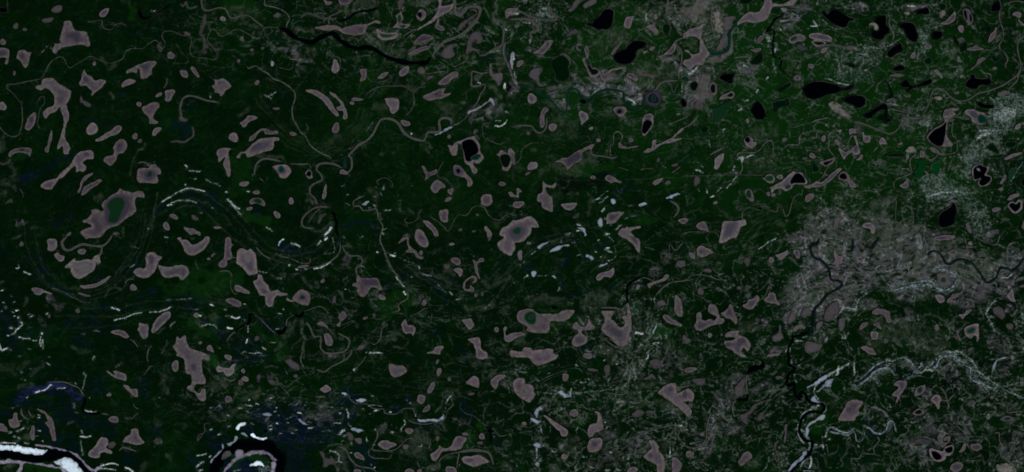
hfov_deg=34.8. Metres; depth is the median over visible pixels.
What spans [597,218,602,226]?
sand bar
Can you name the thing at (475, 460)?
silty lake
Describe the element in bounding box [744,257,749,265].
marsh pond
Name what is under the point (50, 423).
silty pond
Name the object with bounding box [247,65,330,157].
creek
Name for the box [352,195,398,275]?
creek
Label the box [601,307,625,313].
stream
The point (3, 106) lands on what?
silty pond
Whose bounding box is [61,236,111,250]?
stream
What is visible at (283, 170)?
silty lake
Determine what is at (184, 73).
silty pond
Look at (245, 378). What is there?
silty pond
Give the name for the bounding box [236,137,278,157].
silty lake
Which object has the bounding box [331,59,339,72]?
silty pond
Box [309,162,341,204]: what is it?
stream
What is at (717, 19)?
sand bar
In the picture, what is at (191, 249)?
silty lake
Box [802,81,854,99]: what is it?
black lake
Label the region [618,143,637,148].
silty pond
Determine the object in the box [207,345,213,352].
silty pond
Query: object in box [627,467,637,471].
silty pond
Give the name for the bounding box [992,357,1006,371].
silt creek
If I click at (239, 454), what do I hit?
sand bar
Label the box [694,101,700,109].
marsh pond
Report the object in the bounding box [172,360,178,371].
silty pond
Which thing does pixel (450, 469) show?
silty pond
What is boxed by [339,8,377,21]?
black river
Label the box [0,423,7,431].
silty pond
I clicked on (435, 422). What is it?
creek
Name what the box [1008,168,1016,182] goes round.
green lake
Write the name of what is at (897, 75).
marsh pond
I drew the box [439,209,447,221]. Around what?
silty pond
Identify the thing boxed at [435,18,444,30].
silty pond
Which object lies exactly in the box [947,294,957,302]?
silty pond
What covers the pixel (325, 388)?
silty pond
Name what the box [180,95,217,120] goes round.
stream
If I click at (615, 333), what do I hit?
silty lake
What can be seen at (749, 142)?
silty pond
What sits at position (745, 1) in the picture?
black pond
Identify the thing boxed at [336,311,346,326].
silty pond
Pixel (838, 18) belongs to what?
black lake
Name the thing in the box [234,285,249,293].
silty pond
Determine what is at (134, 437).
silty lake
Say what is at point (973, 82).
black lake
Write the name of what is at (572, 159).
silty lake
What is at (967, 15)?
silty pond
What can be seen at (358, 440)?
marsh pond
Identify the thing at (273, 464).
sand bar
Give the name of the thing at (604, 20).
black lake
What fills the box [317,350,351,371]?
stream
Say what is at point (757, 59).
black lake
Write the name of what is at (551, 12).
stream
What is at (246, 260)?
silty lake
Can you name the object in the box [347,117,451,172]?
stream
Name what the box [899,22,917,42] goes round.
black lake
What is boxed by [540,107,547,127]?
silty pond
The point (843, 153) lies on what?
silty pond
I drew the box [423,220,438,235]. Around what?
silty pond
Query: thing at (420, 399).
silty pond
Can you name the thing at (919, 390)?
silty pond
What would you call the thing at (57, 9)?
marsh pond
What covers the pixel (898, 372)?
black river
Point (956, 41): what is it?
black pond
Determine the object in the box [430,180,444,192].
silty pond
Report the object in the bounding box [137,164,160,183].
silty lake
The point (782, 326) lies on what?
black river
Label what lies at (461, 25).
marsh pond
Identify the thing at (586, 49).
silty pond
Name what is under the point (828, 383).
sand bar
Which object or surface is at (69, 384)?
creek
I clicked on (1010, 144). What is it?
black lake
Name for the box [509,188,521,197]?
silty pond
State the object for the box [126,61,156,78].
silty lake
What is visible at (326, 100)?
silty lake
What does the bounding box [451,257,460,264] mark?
silty pond
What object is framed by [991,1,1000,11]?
black lake
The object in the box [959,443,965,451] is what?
silty pond
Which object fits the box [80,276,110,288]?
silty pond
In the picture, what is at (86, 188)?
silty pond
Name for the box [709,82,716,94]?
silty pond
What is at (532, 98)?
silty pond
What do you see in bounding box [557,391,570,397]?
sand bar
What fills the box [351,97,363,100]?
silty pond
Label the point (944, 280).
marsh pond
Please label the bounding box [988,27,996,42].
silty pond
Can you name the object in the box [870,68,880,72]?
green pond
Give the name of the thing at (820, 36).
silty pond
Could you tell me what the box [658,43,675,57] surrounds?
silty pond
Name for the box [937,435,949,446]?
silty pond
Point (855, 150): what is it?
silty pond
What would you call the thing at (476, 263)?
silty pond
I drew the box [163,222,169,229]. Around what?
silty pond
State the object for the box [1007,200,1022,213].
silty pond
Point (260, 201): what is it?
silty pond
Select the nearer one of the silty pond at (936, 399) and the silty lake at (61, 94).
the silty pond at (936, 399)
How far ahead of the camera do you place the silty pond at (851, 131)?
41989.03 m
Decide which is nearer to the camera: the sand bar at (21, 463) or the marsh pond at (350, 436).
the marsh pond at (350, 436)
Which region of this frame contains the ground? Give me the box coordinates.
[0,0,1023,471]
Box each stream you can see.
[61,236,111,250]
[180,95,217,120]
[201,0,262,26]
[307,323,349,353]
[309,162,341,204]
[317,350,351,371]
[342,246,362,274]
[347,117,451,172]
[433,0,481,54]
[470,70,488,106]
[479,24,505,55]
[503,42,512,78]
[510,18,538,41]
[517,0,556,20]
[518,85,645,113]
[590,149,615,158]
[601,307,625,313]
[653,80,676,90]
[666,0,668,14]
[670,200,679,216]
[677,45,682,77]
[710,20,738,55]
[819,44,844,48]
[854,36,1023,133]
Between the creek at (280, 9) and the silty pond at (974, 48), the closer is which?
the silty pond at (974, 48)
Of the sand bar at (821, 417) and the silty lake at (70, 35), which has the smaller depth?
the sand bar at (821, 417)
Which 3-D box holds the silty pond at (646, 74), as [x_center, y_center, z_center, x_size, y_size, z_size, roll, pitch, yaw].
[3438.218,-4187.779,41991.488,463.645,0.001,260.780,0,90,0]
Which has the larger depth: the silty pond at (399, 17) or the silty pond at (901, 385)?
the silty pond at (399, 17)
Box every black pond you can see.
[0,7,7,12]
[681,98,686,106]
[690,82,697,90]
[740,0,751,3]
[848,63,854,67]
[892,64,905,70]
[916,7,929,14]
[952,35,958,45]
[960,42,967,51]
[992,54,1002,61]
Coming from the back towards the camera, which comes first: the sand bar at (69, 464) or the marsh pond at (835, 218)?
the sand bar at (69, 464)
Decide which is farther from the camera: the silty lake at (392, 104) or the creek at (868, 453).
the silty lake at (392, 104)
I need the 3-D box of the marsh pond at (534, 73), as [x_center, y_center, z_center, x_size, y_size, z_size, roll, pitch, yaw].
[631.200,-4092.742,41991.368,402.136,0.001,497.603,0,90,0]
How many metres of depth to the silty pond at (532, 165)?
41991.02 m
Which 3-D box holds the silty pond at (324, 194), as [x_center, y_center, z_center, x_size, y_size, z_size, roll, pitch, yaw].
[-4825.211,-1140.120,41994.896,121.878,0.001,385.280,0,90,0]
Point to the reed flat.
(834, 106)
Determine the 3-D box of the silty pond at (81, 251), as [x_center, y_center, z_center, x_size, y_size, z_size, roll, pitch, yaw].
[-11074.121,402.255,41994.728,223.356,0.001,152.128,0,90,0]
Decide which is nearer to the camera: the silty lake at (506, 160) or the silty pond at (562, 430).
the silty pond at (562, 430)
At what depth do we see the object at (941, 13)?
41985.71 m
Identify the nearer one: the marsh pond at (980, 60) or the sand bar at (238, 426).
the marsh pond at (980, 60)
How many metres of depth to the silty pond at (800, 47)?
41989.87 m
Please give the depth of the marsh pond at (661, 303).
41990.53 m
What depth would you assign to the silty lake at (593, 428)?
41990.31 m
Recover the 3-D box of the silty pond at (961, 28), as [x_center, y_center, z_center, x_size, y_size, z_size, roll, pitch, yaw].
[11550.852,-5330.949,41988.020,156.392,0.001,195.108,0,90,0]
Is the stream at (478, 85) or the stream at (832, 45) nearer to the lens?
the stream at (832, 45)
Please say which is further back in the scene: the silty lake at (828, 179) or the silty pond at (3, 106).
the silty pond at (3, 106)
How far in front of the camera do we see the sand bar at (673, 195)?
41988.73 m
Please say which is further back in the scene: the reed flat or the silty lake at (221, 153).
the silty lake at (221, 153)
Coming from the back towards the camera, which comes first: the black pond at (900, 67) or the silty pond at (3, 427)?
the silty pond at (3, 427)
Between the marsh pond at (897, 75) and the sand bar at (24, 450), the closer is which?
the marsh pond at (897, 75)
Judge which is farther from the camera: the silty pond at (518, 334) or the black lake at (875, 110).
the silty pond at (518, 334)
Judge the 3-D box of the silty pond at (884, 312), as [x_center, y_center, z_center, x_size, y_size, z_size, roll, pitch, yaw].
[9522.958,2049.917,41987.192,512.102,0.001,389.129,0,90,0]
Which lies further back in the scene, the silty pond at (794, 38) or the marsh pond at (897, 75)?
the silty pond at (794, 38)
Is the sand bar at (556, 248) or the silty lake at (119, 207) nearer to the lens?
the sand bar at (556, 248)
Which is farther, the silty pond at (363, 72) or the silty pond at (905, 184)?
the silty pond at (363, 72)
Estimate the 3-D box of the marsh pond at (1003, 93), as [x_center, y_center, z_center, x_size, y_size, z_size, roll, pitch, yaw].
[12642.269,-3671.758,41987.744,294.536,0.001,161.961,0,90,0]
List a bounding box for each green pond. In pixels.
[699,126,709,133]
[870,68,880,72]
[923,57,932,65]
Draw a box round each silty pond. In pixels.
[0,48,8,63]
[0,102,6,109]
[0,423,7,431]
[8,147,31,156]
[8,412,19,427]
[25,112,35,130]
[30,425,34,440]
[31,287,51,294]
[36,408,55,440]
[45,130,51,152]
[47,239,56,250]
[54,253,63,261]
[77,172,93,192]
[77,249,85,254]
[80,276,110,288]
[81,179,101,194]
[86,122,97,134]
[95,125,121,140]
[99,8,108,16]
[106,370,126,380]
[108,416,118,422]
[111,330,128,337]
[121,79,135,86]
[123,385,137,396]
[130,284,136,290]
[137,322,148,338]
[152,127,161,135]
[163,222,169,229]
[165,89,174,101]
[167,52,174,58]
[169,214,177,218]
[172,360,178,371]
[180,70,187,77]
[184,227,200,235]
[190,66,198,77]
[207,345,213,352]
[216,363,235,376]
[224,355,231,359]
[225,396,231,401]
[226,298,240,306]
[229,132,237,141]
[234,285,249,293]
[239,181,248,186]
[240,115,256,126]
[241,376,248,381]
[249,128,277,140]
[249,198,264,205]
[274,211,279,218]
[305,169,311,178]
[317,322,328,328]
[320,385,330,392]
[322,184,326,198]
[324,333,332,345]
[329,91,347,119]
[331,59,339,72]
[332,122,338,132]
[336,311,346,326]
[337,0,352,9]
[340,169,347,173]
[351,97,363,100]
[354,452,364,459]
[360,69,366,81]
[376,29,398,39]
[377,72,388,78]
[378,440,396,449]
[379,294,385,299]
[393,5,410,28]
[398,236,423,258]
[399,66,408,76]
[400,120,409,125]
[401,319,415,334]
[405,428,412,433]
[408,46,430,54]
[413,34,433,44]
[416,9,425,20]
[417,394,424,404]
[422,166,436,179]
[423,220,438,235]
[423,405,429,411]
[427,346,443,353]
[427,382,434,392]
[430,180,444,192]
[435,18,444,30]
[437,71,458,84]
[437,368,441,375]
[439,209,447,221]
[446,466,456,471]
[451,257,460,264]
[453,165,472,186]
[453,268,462,276]
[462,318,473,329]
[463,276,476,291]
[466,376,478,387]
[473,258,483,278]
[481,194,492,205]
[484,226,491,236]
[490,374,505,388]
[503,326,517,341]
[505,8,517,17]
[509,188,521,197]
[511,332,524,336]
[513,201,523,207]
[516,60,523,66]
[518,250,521,260]
[527,93,536,103]
[527,162,537,169]
[528,40,552,54]
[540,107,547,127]
[542,415,567,436]
[549,123,556,131]
[561,203,576,209]
[562,373,568,380]
[569,409,578,416]
[579,111,588,124]
[583,353,591,358]
[584,45,588,57]
[596,268,613,280]
[600,66,625,80]
[605,175,621,182]
[606,211,623,223]
[611,43,620,54]
[613,106,626,116]
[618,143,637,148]
[624,16,633,28]
[626,73,637,80]
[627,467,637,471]
[637,68,653,77]
[646,24,658,33]
[647,274,668,287]
[653,178,662,184]
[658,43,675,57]
[663,315,681,326]
[671,457,681,471]
[674,295,682,316]
[678,218,688,223]
[684,367,696,371]
[686,451,693,456]
[696,221,708,231]
[697,245,713,256]
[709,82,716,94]
[714,153,723,169]
[719,91,734,99]
[721,304,736,323]
[738,451,751,465]
[743,295,758,309]
[744,136,756,147]
[745,189,753,200]
[756,35,763,43]
[762,174,774,182]
[764,292,779,304]
[767,353,779,356]
[775,249,787,260]
[789,34,805,43]
[793,250,799,258]
[796,44,807,50]
[805,193,813,201]
[809,33,831,41]
[811,40,825,46]
[820,47,826,52]
[820,157,834,166]
[833,250,842,264]
[838,146,854,158]
[838,171,856,187]
[849,129,855,134]
[852,135,859,154]
[859,322,867,329]
[861,346,875,354]
[862,132,870,142]
[862,222,874,233]
[871,331,877,339]
[872,308,891,322]
[879,137,886,144]
[892,380,906,402]
[899,180,908,187]
[913,409,924,415]
[914,385,924,395]
[930,147,939,153]
[931,394,941,408]
[934,70,942,77]
[934,235,954,240]
[935,294,944,302]
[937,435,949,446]
[940,11,955,24]
[943,107,958,115]
[947,249,956,255]
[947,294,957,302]
[950,462,962,471]
[958,25,963,32]
[959,310,971,318]
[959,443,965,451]
[962,9,972,23]
[967,46,984,50]
[970,443,981,450]
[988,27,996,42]
[992,207,1000,211]
[1004,152,1021,159]
[1007,193,1018,199]
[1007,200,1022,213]
[1007,289,1015,301]
[1012,11,1023,25]
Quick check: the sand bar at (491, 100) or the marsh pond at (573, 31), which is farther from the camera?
the marsh pond at (573, 31)
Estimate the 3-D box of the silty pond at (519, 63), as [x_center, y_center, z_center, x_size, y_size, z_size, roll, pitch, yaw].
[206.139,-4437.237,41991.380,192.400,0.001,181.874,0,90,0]
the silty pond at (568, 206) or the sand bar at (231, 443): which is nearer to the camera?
the silty pond at (568, 206)
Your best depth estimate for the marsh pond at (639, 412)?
41990.14 m
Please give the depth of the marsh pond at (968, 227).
41987.21 m
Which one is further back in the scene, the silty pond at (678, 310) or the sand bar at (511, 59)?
the sand bar at (511, 59)
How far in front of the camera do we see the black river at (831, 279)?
41990.50 m
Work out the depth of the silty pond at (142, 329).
41994.60 m
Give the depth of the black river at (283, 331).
41996.09 m
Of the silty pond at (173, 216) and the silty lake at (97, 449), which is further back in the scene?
the silty pond at (173, 216)
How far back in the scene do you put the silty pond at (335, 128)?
41995.04 m
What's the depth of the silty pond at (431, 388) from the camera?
41992.18 m
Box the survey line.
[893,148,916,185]
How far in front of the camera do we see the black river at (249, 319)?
41996.12 m
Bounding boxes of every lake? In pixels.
[16,50,31,67]
[35,78,70,118]
[39,20,89,55]
[41,150,93,189]
[57,104,69,153]
[65,254,100,278]
[79,69,105,95]
[80,188,144,238]
[88,437,111,457]
[103,139,126,165]
[123,428,144,444]
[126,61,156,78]
[133,252,161,277]
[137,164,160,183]
[138,4,170,19]
[142,102,159,123]
[151,311,170,332]
[157,265,188,279]
[173,335,209,400]
[177,236,209,255]
[209,75,230,95]
[216,148,233,176]
[218,237,233,267]
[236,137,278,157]
[236,248,257,275]
[253,274,293,306]
[254,158,280,173]
[272,164,290,177]
[292,289,310,305]
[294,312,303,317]
[301,206,327,228]
[305,89,338,115]
[315,20,380,34]
[352,275,381,296]
[385,98,398,113]
[389,363,406,376]
[412,0,453,33]
[415,229,428,246]
[423,87,450,100]
[430,436,466,460]
[447,136,483,173]
[458,449,493,464]
[462,455,489,466]
[468,337,487,358]
[495,148,514,170]
[497,216,538,255]
[510,347,558,364]
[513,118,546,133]
[513,378,534,402]
[517,309,574,332]
[537,180,556,211]
[550,55,569,81]
[555,144,593,170]
[572,318,594,346]
[582,58,600,77]
[586,8,614,30]
[587,409,602,436]
[587,438,602,451]
[601,303,631,346]
[610,131,622,154]
[613,40,647,64]
[618,225,640,252]
[641,113,653,135]
[643,440,664,471]
[644,127,683,152]
[645,91,661,106]
[658,383,694,416]
[662,23,670,35]
[683,23,709,69]
[694,304,723,330]
[708,99,732,122]
[718,73,734,83]
[719,219,746,242]
[724,330,750,357]
[737,0,797,25]
[750,52,762,64]
[750,101,766,119]
[767,171,806,192]
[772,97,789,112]
[778,81,791,92]
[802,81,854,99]
[802,168,841,187]
[811,161,819,172]
[821,9,853,28]
[838,399,862,420]
[842,94,865,107]
[863,103,887,117]
[871,14,889,39]
[883,80,893,101]
[886,42,902,57]
[886,152,905,157]
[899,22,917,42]
[900,78,932,92]
[914,159,925,178]
[926,112,955,146]
[929,445,953,461]
[930,160,940,175]
[931,30,942,39]
[938,202,956,227]
[964,73,991,89]
[964,109,985,124]
[964,323,978,341]
[972,164,991,186]
[977,102,994,108]
[988,144,999,154]
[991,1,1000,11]
[1005,141,1016,148]
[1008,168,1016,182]
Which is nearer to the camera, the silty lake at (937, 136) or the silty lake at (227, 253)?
the silty lake at (937, 136)
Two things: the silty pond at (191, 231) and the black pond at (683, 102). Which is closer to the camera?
the black pond at (683, 102)
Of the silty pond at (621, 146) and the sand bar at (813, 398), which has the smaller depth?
the sand bar at (813, 398)
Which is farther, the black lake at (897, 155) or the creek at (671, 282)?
the creek at (671, 282)
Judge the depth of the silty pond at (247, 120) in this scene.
41995.11 m
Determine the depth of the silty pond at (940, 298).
41987.16 m
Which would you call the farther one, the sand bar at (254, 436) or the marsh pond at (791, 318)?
the sand bar at (254, 436)
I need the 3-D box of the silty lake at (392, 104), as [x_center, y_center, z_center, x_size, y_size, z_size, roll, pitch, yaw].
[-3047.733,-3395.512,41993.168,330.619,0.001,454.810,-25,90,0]
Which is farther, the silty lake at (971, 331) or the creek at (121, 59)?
the creek at (121, 59)
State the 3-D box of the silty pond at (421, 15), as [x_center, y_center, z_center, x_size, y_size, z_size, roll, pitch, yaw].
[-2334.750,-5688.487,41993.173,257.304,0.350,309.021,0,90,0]
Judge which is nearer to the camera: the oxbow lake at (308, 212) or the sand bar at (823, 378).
the sand bar at (823, 378)
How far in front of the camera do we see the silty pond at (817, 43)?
41989.84 m
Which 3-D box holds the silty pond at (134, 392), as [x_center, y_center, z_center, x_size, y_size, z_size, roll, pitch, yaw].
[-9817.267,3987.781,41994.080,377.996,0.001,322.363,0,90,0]
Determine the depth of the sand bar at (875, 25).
41985.69 m
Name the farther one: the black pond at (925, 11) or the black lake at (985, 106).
the black pond at (925, 11)
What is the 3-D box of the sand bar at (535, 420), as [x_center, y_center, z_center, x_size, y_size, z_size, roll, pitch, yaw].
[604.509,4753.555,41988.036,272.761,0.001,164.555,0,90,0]
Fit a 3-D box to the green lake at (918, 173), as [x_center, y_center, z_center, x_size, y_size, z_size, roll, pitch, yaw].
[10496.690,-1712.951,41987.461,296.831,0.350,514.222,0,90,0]
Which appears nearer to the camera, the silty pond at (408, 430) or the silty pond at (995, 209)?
the silty pond at (995, 209)
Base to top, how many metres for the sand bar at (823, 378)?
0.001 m
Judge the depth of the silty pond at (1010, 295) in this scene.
41987.17 m
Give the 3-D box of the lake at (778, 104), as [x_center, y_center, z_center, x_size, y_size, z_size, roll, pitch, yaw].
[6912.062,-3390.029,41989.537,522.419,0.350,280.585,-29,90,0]
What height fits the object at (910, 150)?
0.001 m
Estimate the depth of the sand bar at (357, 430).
41989.69 m
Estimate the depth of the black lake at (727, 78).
41989.42 m
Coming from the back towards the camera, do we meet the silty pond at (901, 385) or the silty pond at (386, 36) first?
the silty pond at (386, 36)
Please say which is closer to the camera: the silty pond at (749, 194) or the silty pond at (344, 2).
the silty pond at (749, 194)
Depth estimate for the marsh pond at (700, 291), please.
41988.94 m
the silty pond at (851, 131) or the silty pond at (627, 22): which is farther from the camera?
the silty pond at (627, 22)
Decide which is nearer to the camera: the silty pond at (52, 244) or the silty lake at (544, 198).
the silty lake at (544, 198)
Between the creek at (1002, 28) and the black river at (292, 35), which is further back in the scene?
the black river at (292, 35)
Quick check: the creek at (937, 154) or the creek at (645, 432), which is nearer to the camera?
the creek at (937, 154)
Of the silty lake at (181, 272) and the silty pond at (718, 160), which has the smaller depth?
the silty pond at (718, 160)
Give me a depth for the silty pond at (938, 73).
41987.90 m
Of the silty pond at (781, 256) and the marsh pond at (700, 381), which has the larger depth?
the silty pond at (781, 256)
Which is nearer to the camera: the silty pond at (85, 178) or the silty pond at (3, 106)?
the silty pond at (85, 178)
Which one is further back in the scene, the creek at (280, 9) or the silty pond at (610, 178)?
the creek at (280, 9)
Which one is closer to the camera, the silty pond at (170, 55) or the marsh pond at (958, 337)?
the marsh pond at (958, 337)
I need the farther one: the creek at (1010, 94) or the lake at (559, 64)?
the lake at (559, 64)
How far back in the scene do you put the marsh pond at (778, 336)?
41988.79 m
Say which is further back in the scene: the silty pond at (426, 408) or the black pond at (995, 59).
the silty pond at (426, 408)
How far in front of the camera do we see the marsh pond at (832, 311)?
41988.74 m
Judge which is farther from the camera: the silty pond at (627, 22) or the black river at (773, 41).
the silty pond at (627, 22)
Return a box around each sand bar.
[0,445,46,454]
[0,459,67,471]
[35,444,93,471]
[54,457,82,471]
[210,444,223,462]
[223,449,276,471]
[227,436,237,445]
[236,422,245,429]
[249,461,263,466]
[251,433,266,439]
[270,461,275,471]
[351,428,363,432]
[418,416,443,421]
[435,126,452,134]
[468,98,494,114]
[510,52,512,69]
[530,418,540,423]
[534,406,542,417]
[550,244,569,251]
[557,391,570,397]
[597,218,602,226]
[666,193,679,198]
[712,8,723,33]
[715,16,735,50]
[788,451,806,471]
[805,414,824,437]
[807,375,826,387]
[811,395,820,402]
[816,379,832,391]
[869,22,877,30]
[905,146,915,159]
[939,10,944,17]
[996,463,1015,471]
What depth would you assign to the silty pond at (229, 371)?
41993.76 m
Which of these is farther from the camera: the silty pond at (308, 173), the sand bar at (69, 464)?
the silty pond at (308, 173)
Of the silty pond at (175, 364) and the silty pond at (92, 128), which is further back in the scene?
the silty pond at (92, 128)
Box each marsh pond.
[42,17,53,22]
[51,5,61,12]
[80,95,90,106]
[108,441,115,447]
[221,451,230,459]
[285,359,299,369]
[319,451,339,471]
[346,432,353,440]
[354,438,361,443]
[357,344,365,349]
[417,67,424,73]
[440,44,457,58]
[458,8,476,29]
[466,31,482,54]
[489,63,502,84]
[512,153,515,164]
[529,67,543,86]
[566,29,577,35]
[568,0,580,11]
[583,0,596,7]
[604,364,609,375]
[632,409,654,416]
[643,374,655,379]
[649,359,660,367]
[657,300,665,305]
[676,261,685,266]
[682,335,690,342]
[692,378,704,384]
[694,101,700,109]
[694,176,699,185]
[698,287,703,294]
[735,378,744,396]
[740,399,771,424]
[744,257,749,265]
[757,412,763,420]
[772,325,782,341]
[774,440,779,457]
[784,424,787,442]
[788,312,794,322]
[793,324,805,331]
[801,307,811,316]
[805,341,821,352]
[816,321,822,330]
[824,301,839,320]
[827,214,842,228]
[838,318,844,330]
[845,45,854,49]
[890,73,903,76]
[937,273,951,287]
[956,330,961,340]
[966,222,971,232]
[970,57,985,69]
[993,306,1004,318]
[998,90,1008,95]
[1000,416,1013,420]
[1006,323,1012,329]
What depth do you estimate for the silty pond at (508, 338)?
41992.39 m
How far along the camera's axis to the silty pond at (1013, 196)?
41987.31 m
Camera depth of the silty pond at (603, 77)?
41991.50 m
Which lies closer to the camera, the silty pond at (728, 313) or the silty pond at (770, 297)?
the silty pond at (728, 313)
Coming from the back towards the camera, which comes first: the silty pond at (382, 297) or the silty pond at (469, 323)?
the silty pond at (382, 297)
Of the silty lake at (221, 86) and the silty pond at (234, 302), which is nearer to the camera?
the silty pond at (234, 302)
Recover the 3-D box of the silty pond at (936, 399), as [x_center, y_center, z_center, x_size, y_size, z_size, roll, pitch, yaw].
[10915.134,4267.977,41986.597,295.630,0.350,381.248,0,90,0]
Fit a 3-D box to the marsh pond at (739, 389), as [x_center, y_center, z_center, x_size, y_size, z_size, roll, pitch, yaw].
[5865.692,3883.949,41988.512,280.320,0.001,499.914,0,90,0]
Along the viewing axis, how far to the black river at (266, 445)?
41995.33 m
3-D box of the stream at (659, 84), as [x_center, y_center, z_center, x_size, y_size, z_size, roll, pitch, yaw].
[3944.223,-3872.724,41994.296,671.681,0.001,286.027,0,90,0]
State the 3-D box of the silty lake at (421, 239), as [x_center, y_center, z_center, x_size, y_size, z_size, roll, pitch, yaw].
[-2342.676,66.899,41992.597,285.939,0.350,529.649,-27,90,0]
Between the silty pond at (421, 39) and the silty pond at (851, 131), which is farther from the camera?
the silty pond at (421, 39)
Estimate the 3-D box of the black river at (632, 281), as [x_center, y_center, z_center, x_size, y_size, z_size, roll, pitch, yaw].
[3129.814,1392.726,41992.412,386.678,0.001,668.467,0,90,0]
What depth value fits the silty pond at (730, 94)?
41989.73 m
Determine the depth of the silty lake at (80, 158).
41995.22 m
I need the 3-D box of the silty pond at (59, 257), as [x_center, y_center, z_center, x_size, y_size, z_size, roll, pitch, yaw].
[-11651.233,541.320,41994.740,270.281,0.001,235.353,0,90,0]
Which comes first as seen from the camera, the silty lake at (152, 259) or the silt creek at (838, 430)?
the silt creek at (838, 430)
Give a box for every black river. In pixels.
[0,448,90,471]
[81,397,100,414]
[209,439,286,471]
[246,313,253,325]
[276,326,286,334]
[279,28,430,65]
[332,211,338,236]
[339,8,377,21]
[626,277,640,302]
[737,394,748,400]
[747,361,764,374]
[765,29,776,57]
[767,16,782,30]
[768,324,785,334]
[786,352,825,471]
[787,332,808,353]
[808,239,842,331]
[854,360,935,383]
[863,239,878,248]
[927,250,1023,283]
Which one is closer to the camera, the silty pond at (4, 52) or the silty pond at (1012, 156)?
the silty pond at (1012, 156)
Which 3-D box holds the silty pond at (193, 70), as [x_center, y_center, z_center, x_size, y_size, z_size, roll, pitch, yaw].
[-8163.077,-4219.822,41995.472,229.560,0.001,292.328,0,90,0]
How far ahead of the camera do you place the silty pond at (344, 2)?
41995.34 m
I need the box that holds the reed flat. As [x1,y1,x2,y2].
[828,101,851,118]
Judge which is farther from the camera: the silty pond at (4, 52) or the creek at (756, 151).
the silty pond at (4, 52)
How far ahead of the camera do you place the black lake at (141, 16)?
41995.71 m
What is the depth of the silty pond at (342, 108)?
41995.39 m
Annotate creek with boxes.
[0,27,278,136]
[48,381,83,395]
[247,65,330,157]
[264,0,289,27]
[305,244,340,269]
[340,447,375,471]
[343,396,414,414]
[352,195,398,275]
[367,85,413,114]
[372,431,415,451]
[394,291,408,311]
[409,396,452,424]
[425,57,465,73]
[431,206,509,230]
[605,356,634,394]
[615,425,683,471]
[656,279,693,294]
[682,274,721,280]
[683,416,709,447]
[737,140,776,172]
[742,194,800,219]
[784,133,805,147]
[818,132,852,181]
[827,427,852,432]
[853,367,888,385]
[853,437,879,458]
[860,360,885,379]
[863,420,895,434]
[894,284,924,290]
[895,199,913,223]
[907,268,955,290]
[916,146,955,160]
[931,354,963,367]
[967,366,993,388]
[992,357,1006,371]
[995,403,1021,412]
[996,73,1018,111]
[999,0,1003,50]
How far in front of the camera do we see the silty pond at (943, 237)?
41987.20 m
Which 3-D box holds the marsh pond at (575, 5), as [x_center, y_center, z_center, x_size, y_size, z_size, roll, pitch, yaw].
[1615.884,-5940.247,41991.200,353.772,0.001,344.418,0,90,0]

